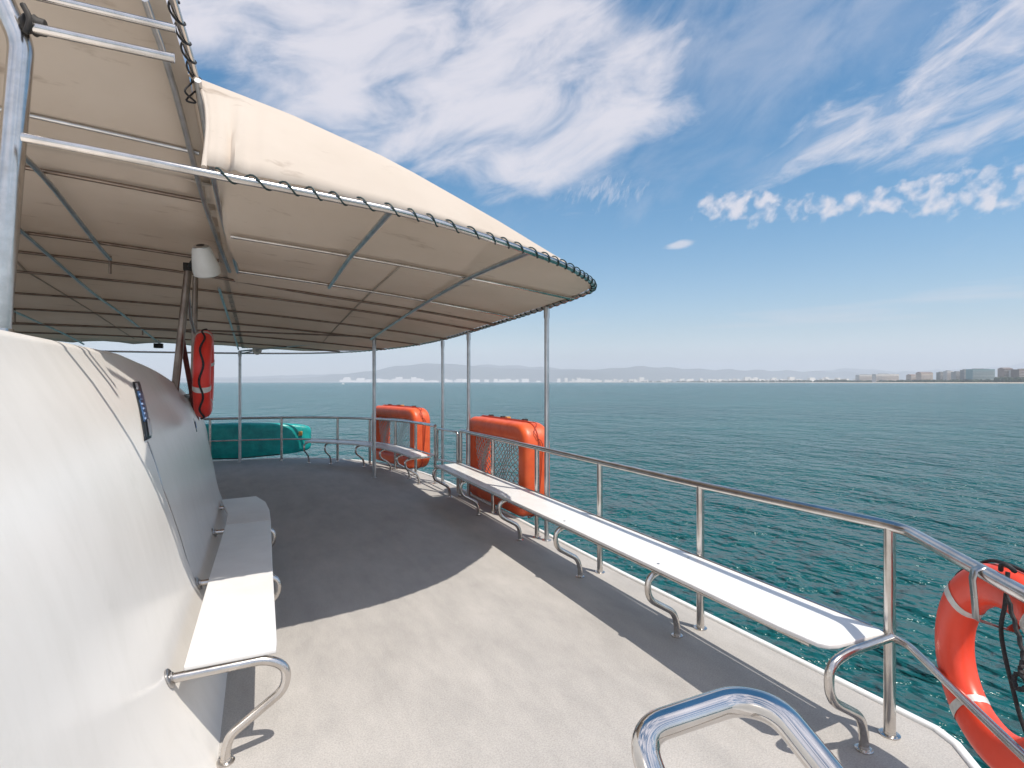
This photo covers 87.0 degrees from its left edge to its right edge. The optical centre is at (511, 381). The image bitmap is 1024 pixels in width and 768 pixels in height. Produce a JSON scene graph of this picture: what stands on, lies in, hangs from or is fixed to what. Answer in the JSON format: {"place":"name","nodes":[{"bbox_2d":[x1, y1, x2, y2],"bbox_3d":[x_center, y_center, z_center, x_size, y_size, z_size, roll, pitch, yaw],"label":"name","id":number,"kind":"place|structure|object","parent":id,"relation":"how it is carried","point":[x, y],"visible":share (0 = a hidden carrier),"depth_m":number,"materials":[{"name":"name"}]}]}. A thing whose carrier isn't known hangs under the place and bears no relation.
{"place":"outdoors","nodes":[
{"label":"outdoors","id":0,"kind":"place"},
{"bbox_2d":[58,0,1023,378],"label":"sky","id":1,"kind":"structure","parent":0,"point":[745,185],"materials":[{"name":"blue"}]},
{"bbox_2d":[169,362,1023,381],"bbox_3d":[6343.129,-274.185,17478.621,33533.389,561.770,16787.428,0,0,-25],"label":"hills","id":2,"kind":"structure","parent":0,"point":[429,371],"depth_m":15347.26,"materials":[{"name":"grey"}]},
{"bbox_2d":[213,457,980,767],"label":"deck","id":3,"kind":"structure","parent":0,"point":[426,623],"depth_m":3.33,"materials":[{"name":"paint"}]},
{"bbox_2d":[0,330,227,767],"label":"cabin","id":4,"kind":"object","parent":3,"relation":"on","point":[110,518],"visible":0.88,"depth_m":1.97,"materials":[{"name":"metal"}]},
{"bbox_2d":[133,382,151,440],"bbox_3d":[-2.292,0.166,3.350,0.069,0.337,0.734,0,0,-41],"label":"notice plate","id":5,"kind":"object","parent":4,"relation":"attached to","point":[146,426],"visible":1,"depth_m":3.30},
{"bbox_2d":[172,270,198,419],"bbox_3d":[-3.247,-0.326,5.363,0.205,1.555,0.572,0,0,-25],"label":"ladder frame","id":6,"kind":"object","parent":4,"relation":"on","point":[181,353],"visible":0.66,"depth_m":5.14,"materials":[{"name":"metal"}]},
{"bbox_2d":[183,244,220,278],"bbox_3d":[-2.775,-0.998,4.821,0.220,0.283,1.026,0,0,-35],"label":"deck lamp","id":7,"kind":"object","parent":6,"relation":"attached to","point":[203,263],"visible":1,"depth_m":4.42,"materials":[{"name":"white plastic"}]},
{"bbox_2d":[192,328,214,419],"bbox_3d":[-2.843,-0.075,4.986,0.146,0.847,0.847,1,-20,-27],"label":"life ring","id":8,"kind":"object","parent":6,"relation":"hanging from","point":[203,374],"visible":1,"depth_m":4.69,"materials":[{"name":"orange plastic"}]},
{"bbox_2d":[164,496,290,767],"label":"wall bench","id":9,"kind":"object","parent":3,"relation":"on","point":[235,628],"depth_m":2.89,"materials":[{"name":"white paint"}]},
{"bbox_2d":[205,422,310,459],"bbox_3d":[-6.355,1.300,11.830,3.680,0.800,0.435,0,0,-25],"label":"teal float","id":10,"kind":"object","parent":3,"relation":"attached to","point":[229,449],"visible":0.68,"depth_m":12.01,"materials":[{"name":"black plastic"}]},
{"bbox_2d":[0,0,596,541],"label":"canopy","id":11,"kind":"object","parent":3,"relation":"on","point":[136,164],"visible":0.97,"depth_m":3.98,"materials":[{"name":"beige fabric"}]},
{"bbox_2d":[153,340,162,347],"bbox_3d":[-6.886,-0.743,10.521,0.150,0.166,0.130,0,0,-25],"label":"floodlight","id":12,"kind":"object","parent":11,"relation":"hanging from","point":[158,345],"visible":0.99,"depth_m":10.46,"materials":[{"name":"black plastic"}]},
{"bbox_2d":[242,347,261,354],"bbox_3d":[-5.529,-0.670,11.452,0.403,0.188,0.193,0,0,-25],"label":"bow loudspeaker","id":13,"kind":"object","parent":11,"relation":"attached to","point":[255,351],"visible":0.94,"depth_m":11.44,"materials":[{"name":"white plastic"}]},
{"bbox_2d":[203,416,437,483],"bbox_3d":[-5.465,1.204,10.563,8.651,0.990,2.460,0,0,4],"label":"bow rail","id":14,"kind":"object","parent":3,"relation":"on","point":[337,418],"visible":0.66,"depth_m":11.28,"materials":[{"name":"metal"}]},
{"bbox_2d":[303,439,431,484],"bbox_3d":[-2.764,1.456,10.332,3.846,0.486,0.932,0,0,42],"label":"bow bench","id":15,"kind":"object","parent":3,"relation":"on","point":[411,454],"visible":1,"depth_m":10.15,"materials":[{"name":"white paint"}]},
{"bbox_2d":[376,404,429,468],"bbox_3d":[-2.338,1.097,11.178,0.390,1.249,2.019,0,0,-39],"label":"life raft","id":16,"kind":"object","parent":3,"relation":"attached to","point":[411,413],"visible":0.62,"depth_m":10.69,"materials":[{"name":"plastic"}]},
{"bbox_2d":[436,428,458,492],"bbox_3d":[-1.030,1.211,8.568,0.036,0.937,0.878,0,0,-29],"label":"gate rail","id":17,"kind":"object","parent":3,"relation":"on","point":[457,452],"visible":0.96,"depth_m":8.34,"materials":[{"name":"metal"}]},
{"bbox_2d":[466,414,549,517],"bbox_3d":[-0.121,1.107,7.535,0.390,1.249,2.019,0,0,-27],"label":"life raft","id":18,"kind":"object","parent":3,"relation":"attached to","point":[524,431],"visible":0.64,"depth_m":7.04,"materials":[{"name":"plastic"}]},
{"bbox_2d":[432,462,894,754],"bbox_3d":[0.328,1.444,5.215,0.474,0.510,6.100,0,0,-25],"label":"long bench","id":19,"kind":"object","parent":3,"relation":"on","point":[802,620],"visible":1,"depth_m":3.32,"materials":[{"name":"white paint"}]},
{"bbox_2d":[631,686,843,767],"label":"handrail","id":20,"kind":"object","parent":3,"relation":"on","point":[655,730],"visible":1,"depth_m":0.78,"materials":[{"name":"metal"}]},
{"bbox_2d":[457,429,1023,762],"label":"guard rail","id":21,"kind":"object","parent":3,"relation":"on","point":[990,576],"visible":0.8,"depth_m":2.60,"materials":[{"name":"metal"}]},
{"bbox_2d":[935,559,1023,767],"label":"life ring","id":22,"kind":"object","parent":21,"relation":"attached to","point":[968,600],"visible":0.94,"depth_m":2.10,"materials":[{"name":"orange plastic"}]},
{"bbox_2d":[179,382,1023,767],"bbox_3d":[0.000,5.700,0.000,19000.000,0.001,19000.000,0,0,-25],"label":"sea","id":23,"kind":"structure","parent":0,"point":[943,462],"depth_m":34.78,"materials":[{"name":"liquid"}]},
{"bbox_2d":[736,382,1023,382],"bbox_3d":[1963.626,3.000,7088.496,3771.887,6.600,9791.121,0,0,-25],"label":"beach","id":24,"kind":"structure","parent":0,"point":[879,382],"depth_m":3397.23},
{"bbox_2d":[339,377,854,381],"bbox_3d":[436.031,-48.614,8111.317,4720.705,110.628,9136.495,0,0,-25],"label":"distant town","id":25,"kind":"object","parent":24,"relation":"on","point":[401,379],"visible":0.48,"depth_m":10831.56,"materials":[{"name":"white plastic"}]},
{"bbox_2d":[602,377,1023,381],"bbox_3d":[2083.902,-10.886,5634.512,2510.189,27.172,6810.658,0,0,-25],"label":"shore trees","id":26,"kind":"object","parent":24,"relation":"on","point":[1009,379],"visible":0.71,"depth_m":3326.26,"materials":[{"name":"green plant"}]},
{"bbox_2d":[855,374,871,381],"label":"shore building","id":27,"kind":"structure","parent":24,"relation":"on","point":[863,377],"depth_m":3791.20,"materials":[{"name":"beige concrete"}]},
{"bbox_2d":[872,374,898,381],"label":"shore building","id":28,"kind":"structure","parent":24,"relation":"on","point":[878,377],"depth_m":3542.86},
{"bbox_2d":[906,374,915,379],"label":"shore building","id":29,"kind":"structure","parent":24,"relation":"on","point":[910,376],"depth_m":3207.67,"materials":[{"name":"beige concrete"}]},
{"bbox_2d":[916,372,932,379],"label":"shore building","id":30,"kind":"structure","parent":24,"relation":"on","point":[924,375],"depth_m":3064.34,"materials":[{"name":"beige concrete"}]},
{"bbox_2d":[936,372,942,380],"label":"shore building","id":31,"kind":"structure","parent":24,"relation":"on","point":[939,375],"depth_m":2942.85,"materials":[{"name":"grey concrete"}]},
{"bbox_2d":[943,370,952,379],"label":"shore building","id":32,"kind":"structure","parent":24,"relation":"on","point":[946,374],"depth_m":2893.38,"materials":[{"name":"grey concrete"}]},
{"bbox_2d":[951,371,959,379],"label":"shore building","id":33,"kind":"structure","parent":24,"relation":"on","point":[955,375],"depth_m":2826.75,"materials":[{"name":"grey concrete"}]},
{"bbox_2d":[960,369,965,379],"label":"shore building","id":34,"kind":"structure","parent":24,"relation":"on","point":[963,374],"depth_m":2781.10,"materials":[{"name":"grey concrete"}]},
{"bbox_2d":[966,369,994,379],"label":"shore building","id":35,"kind":"structure","parent":24,"relation":"on","point":[979,374],"depth_m":2661.73,"materials":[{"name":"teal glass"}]},
{"bbox_2d":[998,368,1012,377],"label":"shore building","id":36,"kind":"structure","parent":24,"relation":"on","point":[1003,372],"depth_m":2525.41,"materials":[{"name":"grey concrete"}]},
{"bbox_2d":[1011,369,1023,377],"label":"shore building","id":37,"kind":"structure","parent":24,"relation":"on","point":[1017,373],"depth_m":2460.56,"materials":[{"name":"grey concrete"}]}
]}

